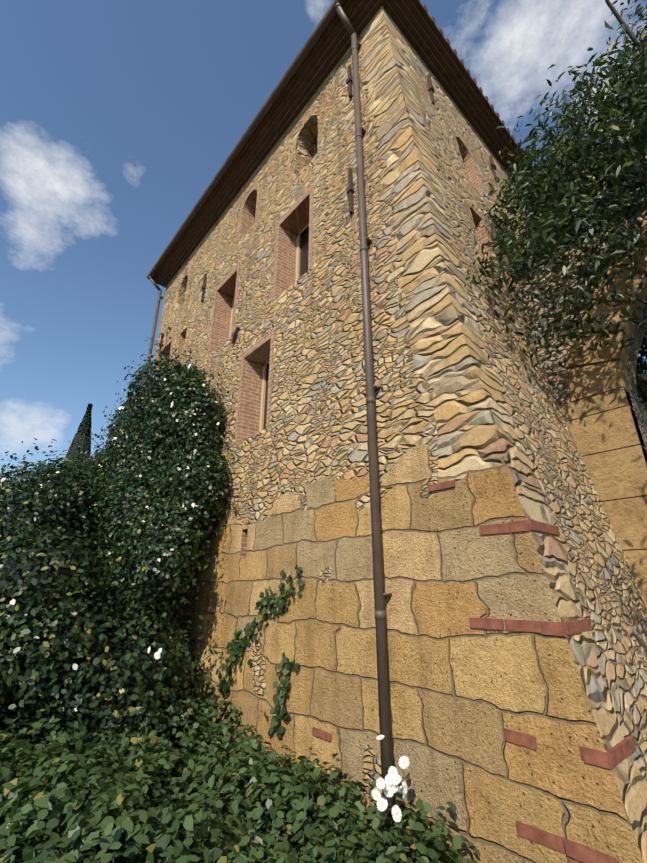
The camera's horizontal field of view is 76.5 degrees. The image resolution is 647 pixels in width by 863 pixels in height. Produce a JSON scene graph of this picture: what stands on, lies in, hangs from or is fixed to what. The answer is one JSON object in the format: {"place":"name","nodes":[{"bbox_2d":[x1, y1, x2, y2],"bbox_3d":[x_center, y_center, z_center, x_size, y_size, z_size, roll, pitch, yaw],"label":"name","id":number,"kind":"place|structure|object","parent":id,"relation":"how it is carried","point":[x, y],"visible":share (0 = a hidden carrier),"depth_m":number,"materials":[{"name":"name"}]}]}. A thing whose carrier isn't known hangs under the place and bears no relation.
{"place":"outdoors","nodes":[
{"label":"outdoors","id":0,"kind":"place"},
{"bbox_2d":[59,403,92,474],"bbox_3d":[-11.367,3.512,18.172,2.358,10.476,2.421,18,-27,-38],"label":"cypress","id":1,"kind":"object","parent":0,"point":[83,445],"depth_m":19.11,"materials":[{"name":"green plant"}]},
{"bbox_2d":[0,438,223,776],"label":"flowering bush","id":2,"kind":"object","parent":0,"point":[88,591],"depth_m":4.38,"materials":[{"name":"green plant"}]},
{"bbox_2d":[51,327,220,695],"bbox_3d":[-5.831,1.909,9.214,3.429,6.828,11.274,18,-27,-38],"label":"rose shoot","id":3,"kind":"object","parent":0,"point":[147,475],"depth_m":6.66,"materials":[{"name":"green plant"}]},
{"bbox_2d":[0,730,419,862],"bbox_3d":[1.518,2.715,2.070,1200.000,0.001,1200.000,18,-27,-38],"label":"ground","id":4,"kind":"structure","parent":0,"point":[241,785],"depth_m":3.39,"materials":[{"name":"brown soil"}]},
{"bbox_2d":[48,349,237,746],"bbox_3d":[-6.062,2.339,9.051,3.050,6.494,11.966,18,-27,-38],"label":"flowering shrub","id":5,"kind":"object","parent":4,"relation":"on","point":[201,444],"depth_m":6.23,"materials":[{"name":"green plant"}]},
{"bbox_2d":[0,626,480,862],"bbox_3d":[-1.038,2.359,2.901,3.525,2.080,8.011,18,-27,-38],"label":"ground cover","id":6,"kind":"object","parent":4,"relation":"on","point":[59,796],"depth_m":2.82,"materials":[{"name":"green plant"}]},
{"bbox_2d":[465,0,646,415],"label":"tree","id":7,"kind":"object","parent":4,"relation":"on","point":[622,142],"depth_m":4.89,"materials":[{"name":"green plant"}]},
{"bbox_2d":[605,0,646,59],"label":"sprig tree","id":8,"kind":"object","parent":7,"relation":"on","point":[621,21],"visible":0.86,"depth_m":5.44,"materials":[{"name":"plant"}]},
{"bbox_2d":[515,210,646,605],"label":"arch wall","id":9,"kind":"structure","parent":4,"relation":"on","point":[595,393],"depth_m":4.78,"materials":[{"name":"yellow sandstone"}]},
{"bbox_2d":[0,0,646,492],"label":"sky","id":10,"kind":"structure","parent":0,"point":[117,117],"materials":[{"name":"blue"}]},
{"bbox_2d":[152,6,646,862],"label":"stone building wall","id":11,"kind":"structure","parent":0,"point":[466,400],"depth_m":4.20,"materials":[{"name":"stone"}]},
{"bbox_2d":[216,564,303,737],"bbox_3d":[-0.810,2.510,4.877,0.117,1.720,1.762,18,-27,-38],"label":"ivy","id":12,"kind":"object","parent":11,"relation":"attached to","point":[281,694],"visible":0.96,"depth_m":4.73,"materials":[{"name":"green plant"}]},
{"bbox_2d":[145,0,396,846],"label":"gutter pipes","id":13,"kind":"object","parent":11,"relation":"attached to","point":[331,13],"visible":0.75,"depth_m":4.78,"materials":[{"name":"brown metal"}]},
{"bbox_2d":[158,65,506,355],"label":"wall anchors","id":14,"kind":"object","parent":11,"relation":"on","point":[350,187],"visible":0.81,"depth_m":6.46,"materials":[{"name":"black metal"}]},
{"bbox_2d":[152,0,569,287],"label":"roof","id":15,"kind":"structure","parent":11,"relation":"on","point":[415,22],"depth_m":7.71,"materials":[{"name":"tile"}]},
{"bbox_2d":[285,480,636,862],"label":"bricks","id":16,"kind":"object","parent":11,"relation":"attached to","point":[616,755],"visible":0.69,"depth_m":2.62,"materials":[{"name":"red brick"}]},
{"bbox_2d":[636,369,646,425],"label":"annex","id":17,"kind":"object","parent":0,"point":[640,399],"depth_m":10.00,"materials":[{"name":"stone"}]}
]}

